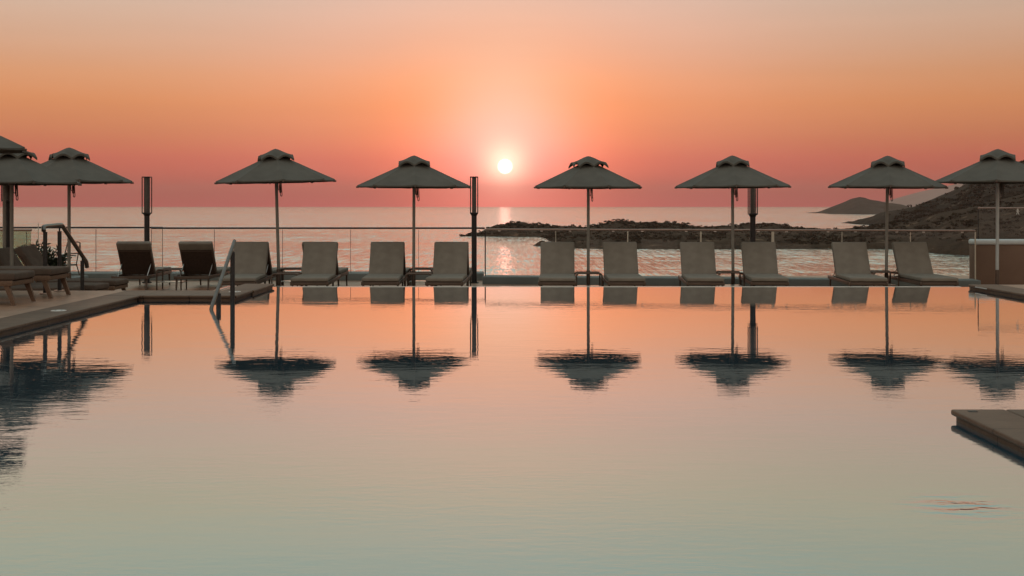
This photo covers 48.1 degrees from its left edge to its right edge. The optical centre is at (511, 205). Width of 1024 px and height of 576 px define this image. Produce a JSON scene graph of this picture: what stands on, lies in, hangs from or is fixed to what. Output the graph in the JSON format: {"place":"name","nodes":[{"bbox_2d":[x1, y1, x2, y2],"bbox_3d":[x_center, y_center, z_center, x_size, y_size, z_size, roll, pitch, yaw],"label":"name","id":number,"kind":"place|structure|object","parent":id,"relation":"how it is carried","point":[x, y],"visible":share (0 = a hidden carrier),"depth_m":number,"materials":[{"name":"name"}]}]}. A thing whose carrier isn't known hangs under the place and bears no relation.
{"place":"outdoors","nodes":[
{"label":"outdoors","id":0,"kind":"place"},
{"bbox_2d":[1,185,9,247],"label":"lamp post","id":1,"kind":"object","parent":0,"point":[7,221],"visible":0.16,"depth_m":22.15,"materials":[{"name":"black metal"}]},
{"bbox_2d":[0,291,121,317],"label":"deck","id":2,"kind":"structure","parent":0,"point":[24,303],"depth_m":14.81,"materials":[{"name":"tile"}]},
{"bbox_2d":[0,270,35,304],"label":"wooden lounger","id":3,"kind":"object","parent":2,"relation":"on","point":[9,279],"visible":1,"depth_m":14.04,"materials":[{"name":"brown wood"}]},
{"bbox_2d":[0,266,70,297],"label":"wooden lounger","id":4,"kind":"object","parent":2,"relation":"on","point":[44,274],"visible":0.84,"depth_m":15.01,"materials":[{"name":"brown wood"}]},
{"bbox_2d":[51,241,80,274],"bbox_3d":[-8.962,1.171,22.936,0.462,0.905,0.582,0,0,25],"label":"armchair","id":5,"kind":"object","parent":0,"point":[74,255],"visible":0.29,"depth_m":23.01,"materials":[{"name":"brown metal"}]},
{"bbox_2d":[0,296,138,334],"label":"pool coping","id":6,"kind":"object","parent":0,"point":[14,323],"visible":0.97,"depth_m":13.06,"materials":[{"name":"stone"}]},
{"bbox_2d":[104,290,251,299],"bbox_3d":[-4.600,1.752,15.883,1.800,1.095,0.955,0,0,0],"label":"pool coping","id":7,"kind":"object","parent":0,"point":[176,294],"visible":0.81,"depth_m":15.59,"materials":[{"name":"stone"}]},
{"bbox_2d":[225,284,273,294],"bbox_3d":[-3.910,1.752,17.067,0.460,1.095,1.405,0,0,0],"label":"pool coping","id":8,"kind":"object","parent":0,"point":[256,288],"visible":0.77,"depth_m":17.04,"materials":[{"name":"stone"}]},
{"bbox_2d":[0,207,968,275],"bbox_3d":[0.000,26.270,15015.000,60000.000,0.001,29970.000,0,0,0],"label":"sea","id":9,"kind":"structure","parent":0,"point":[505,255],"depth_m":1131.05,"materials":[{"name":"liquid"}]},
{"bbox_2d":[809,197,909,213],"bbox_3d":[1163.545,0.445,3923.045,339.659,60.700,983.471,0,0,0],"label":"islet","id":10,"kind":"object","parent":9,"relation":"in","point":[859,205],"visible":0.71,"depth_m":3694.12,"materials":[{"name":"stone"}]},
{"bbox_2d":[0,287,1023,575],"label":"pool water","id":11,"kind":"structure","parent":0,"point":[548,431],"depth_m":6.34,"materials":[{"name":"liquid"}]},
{"bbox_2d":[209,239,235,309],"bbox_3d":[-3.690,1.258,14.645,0.058,1.624,1.236,0,0,0],"label":"pool handrail","id":12,"kind":"object","parent":11,"relation":"in","point":[217,293],"visible":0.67,"depth_m":14.99,"materials":[{"name":"metal"}]},
{"bbox_2d":[0,0,1023,206],"label":"sky","id":13,"kind":"structure","parent":0,"point":[186,96],"materials":[{"name":"orange"}]},
{"bbox_2d":[115,276,968,290],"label":"deck","id":14,"kind":"structure","parent":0,"point":[191,285],"depth_m":23.33,"materials":[{"name":"tile"}]},
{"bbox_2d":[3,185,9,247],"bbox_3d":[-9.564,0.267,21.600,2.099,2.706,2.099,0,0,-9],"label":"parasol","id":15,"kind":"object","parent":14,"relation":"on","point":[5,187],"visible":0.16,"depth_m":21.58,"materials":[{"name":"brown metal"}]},
{"bbox_2d":[0,229,31,230],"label":"glass balustrade","id":16,"kind":"object","parent":14,"relation":"on","point":[19,229],"visible":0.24,"depth_m":23.28,"materials":[{"name":"brown metal"}]},
{"bbox_2d":[0,247,108,290],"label":"wooden lounger","id":17,"kind":"object","parent":14,"relation":"on","point":[5,261],"visible":0.41,"depth_m":18.08,"materials":[{"name":"brown wood"}]},
{"bbox_2d":[34,275,87,282],"bbox_3d":[-10.100,1.505,22.300,3.400,0.250,0.900,0,0,0],"label":"planter box","id":18,"kind":"object","parent":14,"relation":"on","point":[77,276],"visible":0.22,"depth_m":22.47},
{"bbox_2d":[14,239,56,264],"bbox_3d":[-9.182,1.005,22.251,0.995,0.737,1.116,0,0,-30],"label":"shrub","id":19,"kind":"object","parent":18,"relation":"on","point":[48,251],"visible":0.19,"depth_m":22.26,"materials":[{"name":"green plant"}]},
{"bbox_2d":[42,252,71,265],"bbox_3d":[-8.982,1.114,22.439,0.743,0.520,0.640,0,0,0],"label":"shrub","id":20,"kind":"object","parent":18,"relation":"on","point":[54,263],"visible":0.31,"depth_m":22.33,"materials":[{"name":"green plant"}]},
{"bbox_2d":[14,245,128,290],"bbox_3d":[-7.490,1.144,19.200,1.968,0.953,0.666,0,0,0],"label":"wooden lounger","id":21,"kind":"object","parent":14,"relation":"on","point":[30,255],"visible":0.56,"depth_m":19.02,"materials":[{"name":"brown wood"}]},
{"bbox_2d":[41,148,133,277],"bbox_3d":[-7.841,0.293,20.300,2.059,2.655,2.059,0,0,37],"label":"parasol","id":22,"kind":"object","parent":14,"relation":"on","point":[72,163],"visible":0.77,"depth_m":20.03,"materials":[{"name":"grey fabric"}]},
{"bbox_2d":[111,241,171,290],"bbox_3d":[-7.273,1.149,22.600,0.666,0.943,1.940,0,0,-3],"label":"sun lounger","id":23,"kind":"object","parent":14,"relation":"on","point":[136,258],"visible":0.94,"depth_m":22.07,"materials":[{"name":"fabric"}]},
{"bbox_2d":[142,177,151,282],"bbox_3d":[-7.673,0.502,24.100,0.198,2.235,0.198,0,0,0],"label":"lamp post","id":24,"kind":"object","parent":14,"relation":"on","point":[146,213],"visible":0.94,"depth_m":24.06,"materials":[{"name":"black metal"}]},
{"bbox_2d":[156,268,186,289],"bbox_3d":[-6.573,1.414,22.150,0.486,0.413,0.446,0,0,-2],"label":"side table","id":25,"kind":"object","parent":14,"relation":"on","point":[180,281],"visible":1,"depth_m":21.95,"materials":[{"name":"brown metal"}]},
{"bbox_2d":[174,241,229,289],"bbox_3d":[-6.064,1.149,22.600,0.666,0.943,1.940,0,0,-1],"label":"sun lounger","id":26,"kind":"object","parent":14,"relation":"on","point":[198,259],"visible":0.97,"depth_m":22.06,"materials":[{"name":"fabric"}]},
{"bbox_2d":[218,242,270,287],"bbox_3d":[-4.853,1.149,20.916,0.666,0.943,1.940,0,0,-4],"label":"sun lounger","id":27,"kind":"object","parent":14,"relation":"on","point":[251,258],"visible":0.73,"depth_m":21.29,"materials":[{"name":"beige fabric"}]},
{"bbox_2d":[264,242,284,285],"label":"sun lounger","id":28,"kind":"object","parent":14,"relation":"on","point":[271,270],"visible":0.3,"depth_m":21.99,"materials":[{"name":"brown metal"}]},
{"bbox_2d":[214,149,335,285],"bbox_3d":[-4.437,0.280,21.583,2.099,2.711,2.100,0,0,4],"label":"parasol","id":29,"kind":"object","parent":14,"relation":"on","point":[276,167],"visible":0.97,"depth_m":21.20,"materials":[{"name":"grey fabric"}]},
{"bbox_2d":[71,271,483,280],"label":"kerb wall","id":30,"kind":"structure","parent":14,"relation":"on","point":[356,275],"depth_m":24.85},
{"bbox_2d":[0,227,162,266],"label":"glass balustrade","id":31,"kind":"object","parent":30,"relation":"on","point":[97,227],"visible":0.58,"depth_m":25.33,"materials":[{"name":"black metal"}]},
{"bbox_2d":[151,227,484,272],"bbox_3d":[-4.227,0.973,25.000,7.274,1.014,0.046,0,0,0],"label":"glass balustrade","id":32,"kind":"object","parent":30,"relation":"on","point":[214,228],"visible":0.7,"depth_m":24.98,"materials":[{"name":"black metal"}]},
{"bbox_2d":[271,272,302,286],"bbox_3d":[-4.073,1.414,20.750,0.486,0.413,0.446,0,0,0],"label":"side table","id":33,"kind":"object","parent":14,"relation":"on","point":[287,273],"visible":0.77,"depth_m":20.53,"materials":[{"name":"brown metal"}]},
{"bbox_2d":[281,267,305,285],"bbox_3d":[-4.273,1.414,22.300,0.486,0.413,0.446,0,0,-3],"label":"side table","id":34,"kind":"object","parent":14,"relation":"on","point":[290,268],"visible":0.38,"depth_m":22.44,"materials":[{"name":"brown metal"}]},
{"bbox_2d":[290,242,340,285],"bbox_3d":[-3.565,1.149,20.902,0.666,0.943,1.940,0,0,-2],"label":"sun lounger","id":35,"kind":"object","parent":14,"relation":"on","point":[319,262],"visible":0.99,"depth_m":21.25,"materials":[{"name":"beige fabric"}]},
{"bbox_2d":[300,242,348,285],"bbox_3d":[-3.650,1.149,22.350,0.666,0.943,1.940,0,0,0],"label":"sun lounger","id":36,"kind":"object","parent":14,"relation":"on","point":[342,271],"visible":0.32,"depth_m":22.51,"materials":[{"name":"grey metal"}]},
{"bbox_2d":[361,242,406,285],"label":"sun lounger","id":37,"kind":"object","parent":14,"relation":"on","point":[386,265],"visible":0.98,"depth_m":21.30,"materials":[{"name":"beige fabric"}]},
{"bbox_2d":[370,250,410,285],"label":"sun lounger","id":38,"kind":"object","parent":14,"relation":"on","point":[405,271],"visible":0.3,"depth_m":22.01,"materials":[{"name":"brown metal"}]},
{"bbox_2d":[356,155,470,285],"bbox_3d":[-1.838,0.342,21.501,2.000,2.578,2.000,0,0,-29],"label":"parasol","id":39,"kind":"object","parent":14,"relation":"on","point":[415,173],"visible":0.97,"depth_m":21.17,"materials":[{"name":"grey fabric"}]},
{"bbox_2d":[405,272,432,285],"bbox_3d":[-1.679,1.414,20.750,0.486,0.413,0.446,0,0,0],"label":"side table","id":40,"kind":"object","parent":14,"relation":"on","point":[420,273],"visible":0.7,"depth_m":20.53,"materials":[{"name":"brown metal"}]},
{"bbox_2d":[407,267,432,285],"bbox_3d":[-1.763,1.414,22.300,0.486,0.413,0.446,0,0,2],"label":"side table","id":41,"kind":"object","parent":14,"relation":"on","point":[423,268],"visible":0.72,"depth_m":22.42,"materials":[{"name":"brown metal"}]},
{"bbox_2d":[425,242,469,285],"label":"sun lounger","id":42,"kind":"object","parent":14,"relation":"on","point":[450,261],"visible":0.98,"depth_m":21.25,"materials":[{"name":"beige fabric"}]},
{"bbox_2d":[434,242,471,285],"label":"sun lounger","id":43,"kind":"object","parent":14,"relation":"on","point":[469,270],"visible":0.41,"depth_m":21.97,"materials":[{"name":"brown metal"}]},
{"bbox_2d":[469,176,478,282],"bbox_3d":[-0.794,0.502,24.050,0.198,2.235,0.198,0,0,0],"label":"lamp post","id":44,"kind":"object","parent":14,"relation":"on","point":[474,213],"visible":1,"depth_m":24.00,"materials":[{"name":"black metal"}]},
{"bbox_2d":[538,242,575,285],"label":"sun lounger","id":45,"kind":"object","parent":14,"relation":"on","point":[557,264],"visible":0.99,"depth_m":21.29,"materials":[{"name":"beige fabric"}]},
{"bbox_2d":[534,156,641,284],"bbox_3d":[1.430,0.348,21.500,1.990,2.565,1.990,0,0,-40],"label":"parasol","id":46,"kind":"object","parent":14,"relation":"on","point":[589,173],"visible":0.98,"depth_m":21.11,"materials":[{"name":"beige fabric"}]},
{"bbox_2d":[574,271,602,285],"bbox_3d":[1.390,1.414,20.900,0.486,0.413,0.446,0,0,-1],"label":"side table","id":47,"kind":"object","parent":14,"relation":"on","point":[592,272],"visible":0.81,"depth_m":21.01,"materials":[{"name":"brown metal"}]},
{"bbox_2d":[280,286,959,286],"bbox_3d":[1.700,1.720,18.020,10.700,0.908,0.120,0,0,0],"label":"infinity edge","id":48,"kind":"object","parent":14,"relation":"attached to","point":[619,286],"visible":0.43,"depth_m":18.00,"materials":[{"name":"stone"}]},
{"bbox_2d":[603,242,645,285],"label":"sun lounger","id":49,"kind":"object","parent":14,"relation":"on","point":[620,259],"visible":0.99,"depth_m":21.27,"materials":[{"name":"beige fabric"}]},
{"bbox_2d":[678,242,724,285],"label":"sun lounger","id":50,"kind":"object","parent":14,"relation":"on","point":[698,265],"visible":0.99,"depth_m":21.25,"materials":[{"name":"beige fabric"}]},
{"bbox_2d":[716,271,744,285],"bbox_3d":[4.004,1.414,21.100,0.486,0.413,0.446,0,0,1],"label":"side table","id":51,"kind":"object","parent":14,"relation":"on","point":[719,273],"visible":0.74,"depth_m":21.01,"materials":[{"name":"brown metal"}]},
{"bbox_2d":[482,275,980,286],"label":"kerb wall","id":52,"kind":"structure","parent":14,"relation":"on","point":[649,280],"depth_m":23.26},
{"bbox_2d":[485,228,975,279],"bbox_3d":[4.294,0.975,23.261,9.803,1.009,0.046,0,0,7],"label":"glass balustrade","id":53,"kind":"object","parent":52,"relation":"on","point":[757,230],"visible":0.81,"depth_m":23.21,"materials":[{"name":"brown metal"}]},
{"bbox_2d":[675,155,790,283],"bbox_3d":[4.135,0.342,21.501,2.000,2.578,2.000,0,0,29],"label":"parasol","id":54,"kind":"object","parent":14,"relation":"on","point":[734,173],"visible":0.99,"depth_m":21.18,"materials":[{"name":"grey fabric"}]},
{"bbox_2d":[748,188,757,285],"bbox_3d":[4.767,0.512,22.700,0.198,2.235,0.198,0,0,0],"label":"lamp post","id":55,"kind":"object","parent":14,"relation":"on","point":[752,214],"visible":0.59,"depth_m":22.66,"materials":[{"name":"black metal"}]},
{"bbox_2d":[741,242,788,285],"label":"sun lounger","id":56,"kind":"object","parent":14,"relation":"on","point":[759,263],"visible":0.96,"depth_m":21.28,"materials":[{"name":"beige fabric"}]},
{"bbox_2d":[828,242,887,285],"bbox_3d":[6.280,1.149,20.894,0.666,0.943,1.940,0,0,5],"label":"sun lounger","id":57,"kind":"object","parent":14,"relation":"on","point":[851,263],"visible":1,"depth_m":21.24,"materials":[{"name":"beige fabric"}]},
{"bbox_2d":[865,270,898,285],"bbox_3d":[6.875,1.414,21.300,0.486,0.413,0.446,0,0,-2],"label":"side table","id":58,"kind":"object","parent":14,"relation":"on","point":[882,271],"visible":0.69,"depth_m":21.11,"materials":[{"name":"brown metal"}]},
{"bbox_2d":[828,156,947,281],"bbox_3d":[7.035,0.345,21.495,1.996,2.574,1.996,0,0,-7],"label":"parasol","id":59,"kind":"object","parent":14,"relation":"on","point":[888,173],"visible":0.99,"depth_m":21.16,"materials":[{"name":"grey fabric"}]},
{"bbox_2d":[888,242,958,285],"bbox_3d":[7.466,1.149,20.925,0.666,0.943,1.940,0,0,1],"label":"sun lounger","id":60,"kind":"object","parent":14,"relation":"on","point":[913,263],"visible":0.98,"depth_m":21.26,"materials":[{"name":"beige fabric"}]},
{"bbox_2d":[936,149,1023,284],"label":"parasol","id":61,"kind":"object","parent":14,"relation":"on","point":[998,167],"visible":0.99,"depth_m":21.09,"materials":[{"name":"grey fabric"}]},
{"bbox_2d":[969,239,1023,284],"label":"raised wall","id":62,"kind":"structure","parent":14,"relation":"on","point":[1011,261],"depth_m":23.00,"materials":[{"name":"brown wood"}]},
{"bbox_2d":[978,207,1023,238],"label":"glass screen","id":63,"kind":"object","parent":62,"relation":"on","point":[1017,208],"visible":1,"depth_m":23.15,"materials":[{"name":"brown metal"}]},
{"bbox_2d":[477,220,703,236],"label":"headland point","id":64,"kind":"structure","parent":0,"point":[510,233],"depth_m":1010.53,"materials":[{"name":"brown stone"}]},
{"bbox_2d":[460,218,702,235],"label":"scrub","id":65,"kind":"object","parent":64,"relation":"on","point":[668,223],"visible":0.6,"depth_m":1030.16,"materials":[{"name":"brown plant"}]},
{"bbox_2d":[545,194,1023,255],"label":"headland","id":66,"kind":"structure","parent":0,"point":[944,245],"depth_m":717.55,"materials":[{"name":"brown stone"}]},
{"bbox_2d":[540,193,1023,243],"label":"scrub","id":67,"kind":"object","parent":66,"relation":"on","point":[619,236],"visible":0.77,"depth_m":760.82,"materials":[{"name":"green plant"}]},
{"bbox_2d":[884,184,964,206],"bbox_3d":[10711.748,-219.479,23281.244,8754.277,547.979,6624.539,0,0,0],"label":"mountain","id":68,"kind":"structure","parent":0,"point":[914,199],"depth_m":22486.67,"materials":[{"name":"stone"}]},
{"bbox_2d":[843,162,1023,224],"bbox_3d":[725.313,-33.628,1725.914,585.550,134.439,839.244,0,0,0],"label":"hill","id":69,"kind":"structure","parent":0,"point":[879,218],"depth_m":1481.07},
{"bbox_2d":[889,160,1023,222],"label":"scrub","id":70,"kind":"object","parent":69,"relation":"on","point":[974,190],"visible":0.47,"depth_m":1435.17,"materials":[{"name":"brown plant"}]},
{"bbox_2d":[951,409,1023,452],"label":"pool coping","id":71,"kind":"object","parent":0,"point":[1005,427],"visible":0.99,"depth_m":6.40,"materials":[{"name":"stone"}]},
{"bbox_2d":[968,284,1023,297],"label":"pool coping","id":72,"kind":"object","parent":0,"point":[1006,290],"visible":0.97,"depth_m":16.72,"materials":[{"name":"stone"}]},
{"bbox_2d":[1003,285,1023,288],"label":"side deck","id":73,"kind":"structure","parent":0,"point":[1019,286],"depth_m":17.19,"materials":[{"name":"stone"}]},
{"bbox_2d":[1006,409,1023,417],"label":"deck","id":74,"kind":"object","parent":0,"point":[1019,412],"visible":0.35,"depth_m":6.72,"materials":[{"name":"stone"}]},
{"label":"lower deck side","id":75,"kind":"structure","parent":0,"visible":0},
{"bbox_2d":[0,285,79,290],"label":"deck","id":76,"kind":"object","parent":75,"relation":"on","point":[40,288],"visible":0.3,"depth_m":17.28,"materials":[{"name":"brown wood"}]},
{"bbox_2d":[0,151,81,265],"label":"parasol","id":77,"kind":"object","parent":75,"relation":"on","point":[18,169],"visible":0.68,"depth_m":17.37,"materials":[{"name":"grey fabric"}]},
{"bbox_2d":[0,136,28,153],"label":"parasol","id":78,"kind":"object","parent":77,"relation":"part of","point":[7,146],"visible":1,"depth_m":14.89,"materials":[{"name":"grey fabric"}]},
{"bbox_2d":[39,223,88,293],"bbox_3d":[-6.400,0.930,16.447,0.148,1.379,1.703,0,0,0],"label":"stair handrail","id":79,"kind":"object","parent":75,"relation":"on","point":[44,227],"visible":0.86,"depth_m":16.21,"materials":[{"name":"metal"}]}
]}

